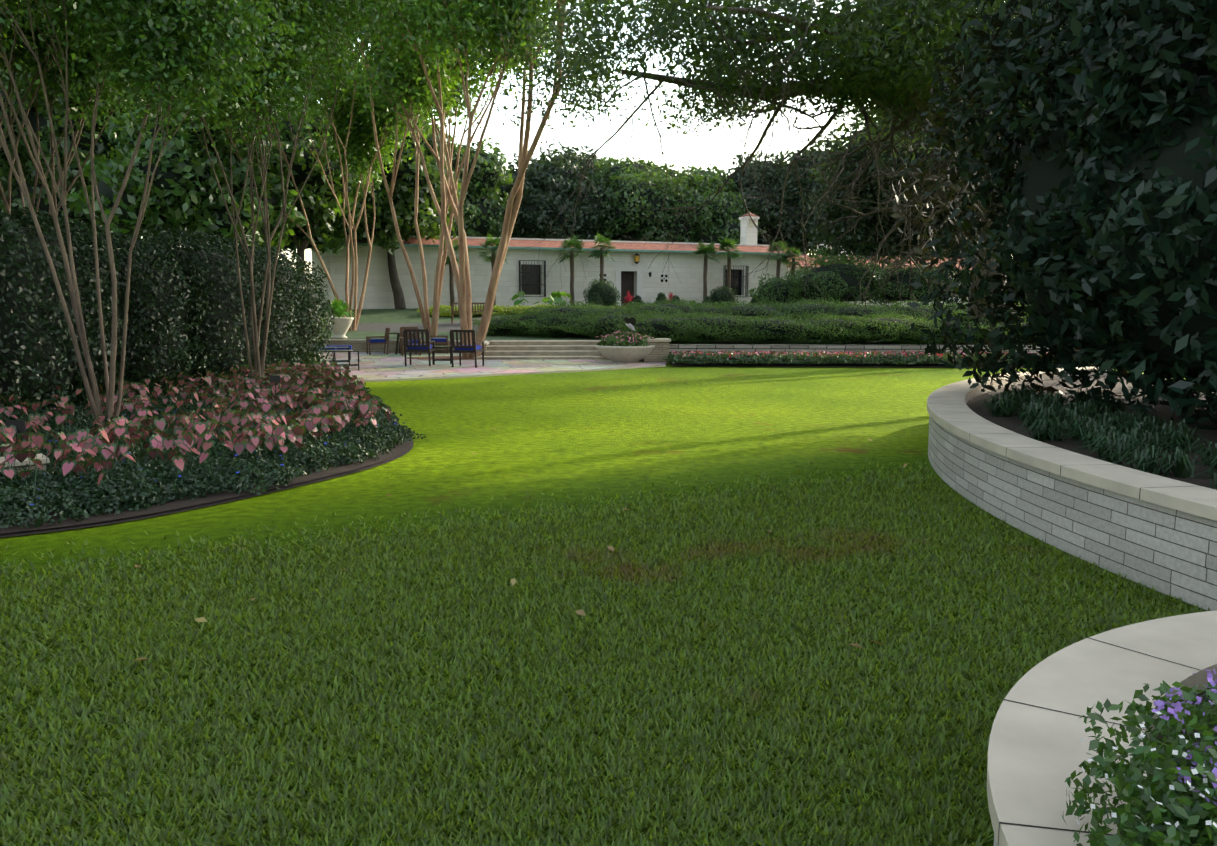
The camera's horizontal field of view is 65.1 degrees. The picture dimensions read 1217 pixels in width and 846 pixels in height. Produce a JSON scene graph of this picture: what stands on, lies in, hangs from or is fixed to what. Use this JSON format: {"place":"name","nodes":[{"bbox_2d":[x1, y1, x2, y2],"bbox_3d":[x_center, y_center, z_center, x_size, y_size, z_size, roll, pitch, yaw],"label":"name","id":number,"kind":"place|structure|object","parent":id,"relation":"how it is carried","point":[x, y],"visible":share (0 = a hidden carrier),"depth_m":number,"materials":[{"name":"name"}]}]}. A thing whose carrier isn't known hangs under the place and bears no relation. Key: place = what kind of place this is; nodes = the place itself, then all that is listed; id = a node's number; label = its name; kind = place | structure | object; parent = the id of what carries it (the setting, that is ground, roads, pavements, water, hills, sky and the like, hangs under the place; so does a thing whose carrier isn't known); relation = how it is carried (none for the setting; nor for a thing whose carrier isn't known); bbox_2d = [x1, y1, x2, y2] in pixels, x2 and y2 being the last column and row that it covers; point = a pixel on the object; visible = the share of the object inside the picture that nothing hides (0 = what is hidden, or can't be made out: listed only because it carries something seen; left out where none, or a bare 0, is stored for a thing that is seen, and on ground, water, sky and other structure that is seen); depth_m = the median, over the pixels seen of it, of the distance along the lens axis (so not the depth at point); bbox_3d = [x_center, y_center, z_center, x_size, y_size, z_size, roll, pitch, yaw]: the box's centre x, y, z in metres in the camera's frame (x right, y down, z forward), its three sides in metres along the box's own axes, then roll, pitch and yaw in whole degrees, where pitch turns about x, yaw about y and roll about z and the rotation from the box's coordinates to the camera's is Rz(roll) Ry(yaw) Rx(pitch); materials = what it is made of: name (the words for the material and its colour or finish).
{"place":"outdoors","nodes":[
{"label":"outdoors","id":0,"kind":"place"},
{"bbox_2d":[0,453,49,477],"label":"plant","id":1,"kind":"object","parent":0,"point":[18,464],"depth_m":9.00,"materials":[{"name":"white plant"}]},
{"bbox_2d":[30,395,404,504],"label":"flowers","id":2,"kind":"object","parent":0,"point":[199,451],"visible":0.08,"depth_m":10.02,"materials":[{"name":"plant"}]},
{"bbox_2d":[315,339,486,352],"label":"low wall","id":3,"kind":"structure","parent":0,"point":[359,344],"depth_m":33.99,"materials":[{"name":"grey stone"}]},
{"bbox_2d":[98,0,875,284],"label":"sky","id":4,"kind":"structure","parent":0,"point":[645,141],"materials":[{"name":"white"}]},
{"bbox_2d":[0,363,1210,845],"bbox_3d":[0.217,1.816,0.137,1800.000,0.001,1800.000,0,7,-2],"label":"lawn ground","id":5,"kind":"structure","parent":0,"point":[572,435],"depth_m":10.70,"materials":[{"name":"green plant"}]},
{"bbox_2d":[0,0,65,91],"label":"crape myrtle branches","id":6,"kind":"object","parent":5,"relation":"on","point":[7,45],"visible":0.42,"depth_m":16.28,"materials":[{"name":"green plant"}]},
{"bbox_2d":[0,382,413,537],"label":"edging","id":7,"kind":"object","parent":5,"relation":"on","point":[223,495],"visible":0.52,"depth_m":8.64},
{"bbox_2d":[0,0,218,232],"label":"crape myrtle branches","id":8,"kind":"object","parent":7,"relation":"on","point":[50,73],"visible":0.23,"depth_m":18.49,"materials":[{"name":"green plant"}]},
{"bbox_2d":[5,375,279,451],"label":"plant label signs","id":9,"kind":"object","parent":7,"relation":"on","point":[20,425],"visible":0.56,"depth_m":9.74,"materials":[{"name":"black"}]},
{"bbox_2d":[0,206,334,413],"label":"tall hedge","id":10,"kind":"object","parent":7,"relation":"on","point":[184,311],"visible":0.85,"depth_m":16.71,"materials":[{"name":"green plant"}]},
{"bbox_2d":[0,359,391,518],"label":"caladium plants","id":11,"kind":"object","parent":7,"relation":"on","point":[188,433],"visible":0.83,"depth_m":11.18,"materials":[{"name":"pink plant"}]},
{"bbox_2d":[0,377,426,528],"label":"bed ground cover","id":12,"kind":"object","parent":7,"relation":"on","point":[87,494],"visible":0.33,"depth_m":9.21,"materials":[{"name":"plant"}]},
{"bbox_2d":[0,0,358,428],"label":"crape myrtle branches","id":13,"kind":"object","parent":12,"relation":"on","point":[166,37],"visible":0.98,"depth_m":11.30,"materials":[{"name":"green plant"}]},
{"bbox_2d":[52,0,471,382],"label":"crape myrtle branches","id":14,"kind":"object","parent":7,"relation":"on","point":[320,24],"visible":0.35,"depth_m":16.29,"materials":[{"name":"green plant"}]},
{"bbox_2d":[274,256,328,365],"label":"patio shrubs","id":15,"kind":"object","parent":5,"relation":"on","point":[320,330],"depth_m":23.68,"materials":[{"name":"green plant"}]},
{"bbox_2d":[303,352,665,379],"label":"patio","id":16,"kind":"structure","parent":5,"relation":"on","point":[378,365],"depth_m":26.88,"materials":[{"name":"beige stone"}]},
{"bbox_2d":[314,346,336,359],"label":"chair","id":17,"kind":"object","parent":16,"relation":"on","point":[334,357],"visible":0.02,"depth_m":28.56,"materials":[{"name":"blue fabric"}]},
{"bbox_2d":[311,347,349,363],"bbox_3d":[-7.809,-1.872,26.804,1.026,0.516,0.526,-2,7,-14],"label":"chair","id":18,"kind":"object","parent":16,"relation":"on","point":[338,360],"visible":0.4,"depth_m":26.64,"materials":[{"name":"black metal"}]},
{"bbox_2d":[323,342,352,359],"bbox_3d":[-8.736,-2.403,28.966,1.838,1.031,0.700,-2,7,-12],"label":"chair","id":19,"kind":"object","parent":16,"relation":"on","point":[350,346],"visible":0.1,"depth_m":29.01,"materials":[{"name":"blue fabric"}]},
{"bbox_2d":[318,350,358,369],"bbox_3d":[-7.097,-1.655,25.084,1.026,0.516,0.526,-2,7,-14],"label":"glass side table","id":20,"kind":"object","parent":16,"relation":"on","point":[345,351],"visible":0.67,"depth_m":24.97,"materials":[{"name":"black metal"}]},
{"bbox_2d":[366,327,389,354],"bbox_3d":[-7.884,-2.804,32.607,0.734,0.911,0.659,-3,8,-22],"label":"dining chair","id":21,"kind":"object","parent":16,"relation":"on","point":[369,341],"visible":1,"depth_m":32.42,"materials":[{"name":"brown wood"}]},
{"bbox_2d":[390,332,424,353],"bbox_3d":[-6.951,-2.762,32.992,1.360,0.734,1.360,0,7,-2],"label":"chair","id":22,"kind":"object","parent":16,"relation":"on","point":[398,336],"visible":0.27,"depth_m":32.67,"materials":[{"name":"brown wood"}]},
{"bbox_2d":[400,328,420,355],"bbox_3d":[-6.656,-2.730,32.022,0.659,0.911,0.726,-2,8,-17],"label":"dining chair","id":23,"kind":"object","parent":16,"relation":"on","point":[402,342],"visible":0.46,"depth_m":32.19,"materials":[{"name":"brown wood"}]},
{"bbox_2d":[403,329,434,365],"bbox_3d":[-5.321,-2.131,26.814,0.766,1.031,0.847,0,7,-2],"label":"arm chair","id":24,"kind":"object","parent":16,"relation":"on","point":[422,347],"visible":1,"depth_m":26.47,"materials":[{"name":"brown wood"}]},
{"bbox_2d":[426,327,447,353],"bbox_3d":[-5.967,-2.878,33.187,0.734,0.911,0.659,-2,7,-12],"label":"dining chair","id":25,"kind":"object","parent":16,"relation":"on","point":[441,340],"visible":0.6,"depth_m":32.94,"materials":[{"name":"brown wood"}]},
{"bbox_2d":[432,346,450,364],"bbox_3d":[-4.804,-1.958,27.477,0.524,0.516,0.524,-1,7,-8],"label":"side table","id":26,"kind":"object","parent":16,"relation":"on","point":[441,359],"visible":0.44,"depth_m":27.23,"materials":[{"name":"black metal"}]},
{"bbox_2d":[407,356,498,359],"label":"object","id":27,"kind":"object","parent":16,"relation":"on","point":[446,357],"visible":0.4,"depth_m":30.10,"materials":[{"name":"beige stone"}]},
{"bbox_2d":[450,330,484,367],"bbox_3d":[-3.899,-2.068,26.316,0.740,1.031,0.822,1,7,10],"label":"arm chair","id":28,"kind":"object","parent":16,"relation":"on","point":[460,348],"visible":0.98,"depth_m":25.99,"materials":[{"name":"brown wood"}]},
{"bbox_2d":[316,0,649,358],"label":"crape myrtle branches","id":29,"kind":"object","parent":16,"relation":"on","point":[419,78],"visible":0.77,"depth_m":29.09,"materials":[{"name":"green plant"}]},
{"bbox_2d":[481,341,489,354],"bbox_3d":[-4.198,-2.481,32.067,0.410,0.500,2.160,0,7,-2],"label":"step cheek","id":30,"kind":"object","parent":16,"relation":"on","point":[486,343],"visible":0.15,"depth_m":31.18,"materials":[{"name":"white stone"}]},
{"bbox_2d":[474,340,602,359],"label":"patio steps","id":31,"kind":"structure","parent":16,"relation":"on","point":[536,349],"depth_m":31.21,"materials":[{"name":"beige stone"}]},
{"bbox_2d":[596,344,654,362],"bbox_3d":[0.513,-2.087,28.563,1.800,0.500,1.800,0,7,-2],"label":"planter bowl","id":32,"kind":"object","parent":16,"relation":"on","point":[625,354],"visible":0.77,"depth_m":27.96,"materials":[{"name":"beige concrete"}]},
{"bbox_2d":[596,331,654,346],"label":"flowers","id":33,"kind":"object","parent":32,"relation":"in","point":[611,339],"depth_m":28.05,"materials":[{"name":"pink plant"}]},
{"bbox_2d":[624,317,645,340],"bbox_3d":[0.807,-2.770,28.691,0.668,0.835,0.909,0,7,-2],"label":"elephant ear","id":34,"kind":"object","parent":32,"relation":"on","point":[630,322],"visible":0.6,"depth_m":28.77},
{"bbox_2d":[642,342,668,363],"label":"stone pier","id":35,"kind":"structure","parent":16,"relation":"on","point":[659,352],"depth_m":28.36,"materials":[{"name":"beige stone"}]},
{"bbox_2d":[645,338,670,341],"bbox_3d":[1.421,-2.500,28.679,0.850,0.070,0.850,0,7,-2],"label":"wall cap","id":36,"kind":"object","parent":35,"relation":"on","point":[660,340],"visible":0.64,"depth_m":28.26,"materials":[{"name":"beige stone"}]},
{"bbox_2d":[354,365,665,381],"bbox_3d":[-2.117,-1.265,24.342,9.419,0.070,0.302,-5,9,-35],"label":"patio edging","id":37,"kind":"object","parent":5,"relation":"on","point":[405,379],"depth_m":23.91,"materials":[{"name":"stone"}]},
{"bbox_2d":[133,428,907,660],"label":"fallen leaves","id":38,"kind":"object","parent":5,"relation":"on","point":[513,581],"visible":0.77,"depth_m":5.52,"materials":[{"name":"beige plant"}]},
{"bbox_2d":[669,362,1094,367],"bbox_3d":[15.821,-1.510,26.154,28.429,0.001,3.466,1,7,10],"label":"flower bed","id":39,"kind":"object","parent":5,"relation":"on","point":[831,365],"visible":0.5,"depth_m":27.19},
{"bbox_2d":[663,350,1135,364],"bbox_3d":[15.740,-1.752,26.329,28.470,0.402,3.668,1,7,10],"label":"begonia","id":40,"kind":"object","parent":39,"relation":"on","point":[803,358],"depth_m":27.01,"materials":[{"name":"green plant"}]},
{"bbox_2d":[671,350,1053,357],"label":"pink begonia flowers","id":41,"kind":"object","parent":40,"relation":"on","point":[719,352],"visible":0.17,"depth_m":27.44,"materials":[{"name":"pink plant"}]},
{"bbox_2d":[927,366,1216,610],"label":"retaining wall","id":42,"kind":"structure","parent":5,"relation":"on","point":[1149,530],"depth_m":6.83,"materials":[{"name":"grey stone"}]},
{"bbox_2d":[967,376,1216,488],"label":"bed soil","id":43,"kind":"structure","parent":42,"relation":"on","point":[1006,422],"depth_m":10.54,"materials":[{"name":"brown soil"}]},
{"bbox_2d":[890,0,1216,429],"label":"hedge","id":44,"kind":"object","parent":43,"relation":"on","point":[1106,257],"visible":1,"depth_m":10.09,"materials":[{"name":"green plant"}]},
{"bbox_2d":[967,384,1216,489],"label":"liriope","id":45,"kind":"object","parent":43,"relation":"on","point":[1109,434],"visible":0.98,"depth_m":8.94,"materials":[{"name":"green plant"}]},
{"bbox_2d":[987,610,1216,845],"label":"stone coping","id":46,"kind":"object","parent":5,"relation":"on","point":[1038,749],"depth_m":3.21,"materials":[{"name":"beige stone"}]},
{"bbox_2d":[1146,688,1211,795],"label":"planter soil","id":47,"kind":"structure","parent":46,"relation":"in","point":[1193,703],"depth_m":3.26,"materials":[{"name":"black soil"}]},
{"bbox_2d":[1061,680,1216,845],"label":"ivy plant","id":48,"kind":"object","parent":47,"relation":"on","point":[1192,812],"depth_m":2.19,"materials":[{"name":"green plant"}]},
{"bbox_2d":[1185,684,1216,793],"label":"flowering plant","id":49,"kind":"object","parent":47,"relation":"on","point":[1206,699],"visible":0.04,"depth_m":3.20,"materials":[{"name":"plant"}]},
{"bbox_2d":[1151,669,1216,805],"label":"purple planter flowers","id":50,"kind":"object","parent":46,"relation":"in","point":[1161,704],"visible":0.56,"depth_m":2.30,"materials":[{"name":"purple plant"}]},
{"bbox_2d":[318,307,1057,344],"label":"ground","id":51,"kind":"structure","parent":0,"point":[413,315],"depth_m":39.06,"materials":[{"name":"plant"}]},
{"bbox_2d":[0,59,177,240],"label":"tree","id":52,"kind":"object","parent":51,"relation":"on","point":[29,168],"visible":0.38,"depth_m":40.88,"materials":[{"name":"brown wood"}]},
{"bbox_2d":[66,97,307,253],"bbox_3d":[-16.132,-8.342,38.202,7.544,9.430,9.552,4,8,30],"label":"tree","id":53,"kind":"object","parent":51,"relation":"on","point":[188,195],"visible":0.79,"depth_m":35.67,"materials":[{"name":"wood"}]},
{"bbox_2d":[220,105,388,273],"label":"tree","id":54,"kind":"object","parent":51,"relation":"on","point":[322,211],"visible":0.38,"depth_m":42.54,"materials":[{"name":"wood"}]},
{"bbox_2d":[178,21,437,330],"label":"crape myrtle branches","id":55,"kind":"object","parent":51,"relation":"on","point":[353,139],"visible":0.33,"depth_m":39.06,"materials":[{"name":"green plant"}]},
{"bbox_2d":[324,317,353,338],"bbox_3d":[-9.873,-3.486,34.981,1.075,0.762,1.075,0,7,-2],"label":"planter urn","id":56,"kind":"object","parent":51,"relation":"on","point":[341,327],"visible":0.81,"depth_m":34.73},
{"bbox_2d":[321,297,356,318],"bbox_3d":[-9.880,-4.235,34.903,1.663,0.848,1.752,0,7,-2],"label":"fern","id":57,"kind":"object","parent":56,"relation":"in","point":[339,307],"visible":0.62,"depth_m":34.71,"materials":[{"name":"green plant"}]},
{"bbox_2d":[331,111,468,308],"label":"tree","id":58,"kind":"object","parent":51,"relation":"on","point":[403,199],"visible":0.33,"depth_m":47.77,"materials":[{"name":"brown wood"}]},
{"bbox_2d":[320,316,512,331],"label":"asphalt drive","id":59,"kind":"structure","parent":51,"relation":"on","point":[446,326],"depth_m":41.51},
{"bbox_2d":[451,303,484,323],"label":"teak bench","id":60,"kind":"object","parent":59,"relation":"on","point":[452,309],"visible":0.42,"depth_m":42.41,"materials":[{"name":"brown wood"}]},
{"bbox_2d":[435,239,458,305],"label":"windmill palm","id":61,"kind":"object","parent":51,"relation":"on","point":[448,262],"visible":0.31,"depth_m":50.46,"materials":[{"name":"brown plant"}]},
{"bbox_2d":[352,0,585,337],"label":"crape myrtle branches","id":62,"kind":"object","parent":51,"relation":"on","point":[440,267],"visible":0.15,"depth_m":35.25,"materials":[{"name":"brown plant"}]},
{"bbox_2d":[426,138,513,236],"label":"tree","id":63,"kind":"object","parent":51,"relation":"on","point":[484,207],"visible":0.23,"depth_m":78.96,"materials":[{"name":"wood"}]},
{"bbox_2d":[476,234,508,304],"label":"windmill palm","id":64,"kind":"object","parent":51,"relation":"on","point":[496,242],"visible":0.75,"depth_m":51.20,"materials":[{"name":"green plant"}]},
{"bbox_2d":[417,303,648,316],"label":"golden groundcover","id":65,"kind":"object","parent":51,"relation":"on","point":[444,310],"visible":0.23,"depth_m":46.25,"materials":[{"name":"yellow plant"}]},
{"bbox_2d":[312,245,786,308],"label":"building wall","id":66,"kind":"structure","parent":51,"relation":"on","point":[688,268],"depth_m":54.42,"materials":[{"name":"white paint"}]},
{"bbox_2d":[332,235,784,254],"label":"house roof tiles","id":67,"kind":"object","parent":66,"relation":"attached to","point":[553,244],"visible":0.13,"depth_m":55.90,"materials":[{"name":"tile"}]},
{"bbox_2d":[615,260,642,305],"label":"door surround","id":68,"kind":"object","parent":66,"relation":"attached to","point":[628,266],"visible":0.77,"depth_m":56.35,"materials":[{"name":"white paint"}]},
{"bbox_2d":[598,273,668,282],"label":"quatrefoil ornaments","id":69,"kind":"object","parent":66,"relation":"attached to","point":[665,276],"visible":0.75,"depth_m":57.26,"materials":[{"name":"black paint"}]},
{"bbox_2d":[519,253,748,296],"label":"house ironwork","id":70,"kind":"object","parent":66,"relation":"attached to","point":[636,259],"visible":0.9,"depth_m":54.29,"materials":[{"name":"black metal"}]},
{"bbox_2d":[739,212,758,243],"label":"chimney","id":71,"kind":"object","parent":66,"relation":"attached to","point":[748,233],"visible":0.88,"depth_m":61.64,"materials":[{"name":"white paint"}]},
{"bbox_2d":[486,137,624,239],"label":"tree","id":72,"kind":"object","parent":51,"relation":"on","point":[542,174],"visible":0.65,"depth_m":84.14,"materials":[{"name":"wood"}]},
{"bbox_2d":[556,234,584,305],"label":"windmill palm","id":73,"kind":"object","parent":51,"relation":"on","point":[577,246],"visible":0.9,"depth_m":53.16,"materials":[{"name":"green plant"}]},
{"bbox_2d":[472,307,682,338],"bbox_3d":[-1.390,-3.830,36.658,10.206,1.305,5.318,6,9,39],"label":"hedge","id":74,"kind":"object","parent":51,"relation":"on","point":[522,325],"visible":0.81,"depth_m":35.19,"materials":[{"name":"green plant"}]},
{"bbox_2d":[509,291,693,305],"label":"leafy plants","id":75,"kind":"object","parent":51,"relation":"on","point":[555,297],"visible":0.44,"depth_m":51.33,"materials":[{"name":"green plant"}]},
{"bbox_2d":[588,233,615,281],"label":"windmill palm","id":76,"kind":"object","parent":51,"relation":"on","point":[600,239],"visible":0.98,"depth_m":53.72,"materials":[{"name":"green plant"}]},
{"bbox_2d":[608,333,687,343],"bbox_3d":[1.270,-2.796,31.259,3.330,0.328,3.590,0,7,-2],"label":"liriope","id":77,"kind":"object","parent":51,"relation":"on","point":[674,342],"visible":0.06,"depth_m":30.19,"materials":[{"name":"green plant"}]},
{"bbox_2d":[623,290,674,305],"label":"red flowering plants","id":78,"kind":"object","parent":51,"relation":"on","point":[628,297],"visible":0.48,"depth_m":54.17,"materials":[{"name":"plant"}]},
{"bbox_2d":[583,278,737,306],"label":"boxwood","id":79,"kind":"object","parent":51,"relation":"on","point":[609,295],"visible":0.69,"depth_m":52.94,"materials":[{"name":"green plant"}]},
{"bbox_2d":[573,153,766,243],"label":"tree","id":80,"kind":"object","parent":51,"relation":"on","point":[721,212],"visible":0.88,"depth_m":82.75,"materials":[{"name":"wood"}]},
{"bbox_2d":[692,241,717,298],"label":"windmill palm","id":81,"kind":"object","parent":51,"relation":"on","point":[710,248],"visible":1,"depth_m":56.29,"materials":[{"name":"green plant"}]},
{"bbox_2d":[588,292,849,306],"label":"shrubs","id":82,"kind":"object","parent":51,"relation":"on","point":[596,298],"visible":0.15,"depth_m":52.75,"materials":[{"name":"green plant"}]},
{"bbox_2d":[716,238,742,289],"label":"windmill palm","id":83,"kind":"object","parent":51,"relation":"on","point":[727,244],"visible":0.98,"depth_m":56.71,"materials":[{"name":"green plant"}]},
{"bbox_2d":[459,0,1074,344],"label":"pecan tree limbs","id":84,"kind":"object","parent":51,"relation":"on","point":[883,57],"visible":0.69,"depth_m":24.04,"materials":[{"name":"green wood"}]},
{"bbox_2d":[524,296,1026,335],"bbox_3d":[6.723,-4.072,36.979,20.503,1.654,5.953,0,7,-2],"label":"hedge","id":85,"kind":"object","parent":51,"relation":"on","point":[755,309],"visible":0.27,"depth_m":35.81,"materials":[{"name":"green plant"}]},
{"bbox_2d":[765,241,794,278],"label":"windmill palm","id":86,"kind":"object","parent":51,"relation":"on","point":[778,259],"visible":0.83,"depth_m":58.02,"materials":[{"name":"green plant"}]},
{"bbox_2d":[715,135,846,254],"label":"tree","id":87,"kind":"object","parent":51,"relation":"on","point":[793,240],"visible":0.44,"depth_m":86.48,"materials":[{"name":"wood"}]},
{"bbox_2d":[780,247,807,279],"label":"windmill palm","id":88,"kind":"object","parent":51,"relation":"on","point":[791,260],"visible":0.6,"depth_m":58.15,"materials":[{"name":"green plant"}]},
{"bbox_2d":[812,247,833,304],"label":"windmill palm","id":89,"kind":"object","parent":51,"relation":"on","point":[822,255],"visible":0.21,"depth_m":60.10,"materials":[{"name":"green plant"}]},
{"bbox_2d":[610,311,1046,344],"bbox_3d":[9.318,-2.983,30.579,18.623,1.206,4.562,1,7,6],"label":"hedge","id":90,"kind":"object","parent":51,"relation":"on","point":[693,327],"visible":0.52,"depth_m":29.56,"materials":[{"name":"green plant"}]},
{"bbox_2d":[786,244,971,306],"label":"house right wing","id":91,"kind":"structure","parent":51,"relation":"on","point":[809,268],"depth_m":65.28,"materials":[{"name":"white paint"}]},
{"bbox_2d":[806,150,967,257],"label":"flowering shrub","id":92,"kind":"object","parent":51,"relation":"on","point":[889,256],"depth_m":88.00,"materials":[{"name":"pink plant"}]},
{"bbox_2d":[747,251,1026,306],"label":"shrubs","id":93,"kind":"object","parent":51,"relation":"on","point":[841,282],"visible":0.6,"depth_m":48.60,"materials":[{"name":"green plant"}]},
{"bbox_2d":[804,109,986,268],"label":"tree","id":94,"kind":"object","parent":51,"relation":"on","point":[865,227],"visible":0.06,"depth_m":51.35,"materials":[{"name":"green plant"}]},
{"bbox_2d":[669,344,1078,361],"bbox_3d":[8.759,-2.052,28.487,14.002,0.550,0.450,0,7,3],"label":"wall coping","id":95,"kind":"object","parent":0,"point":[775,348],"depth_m":28.39,"materials":[{"name":"stone"}]}
]}

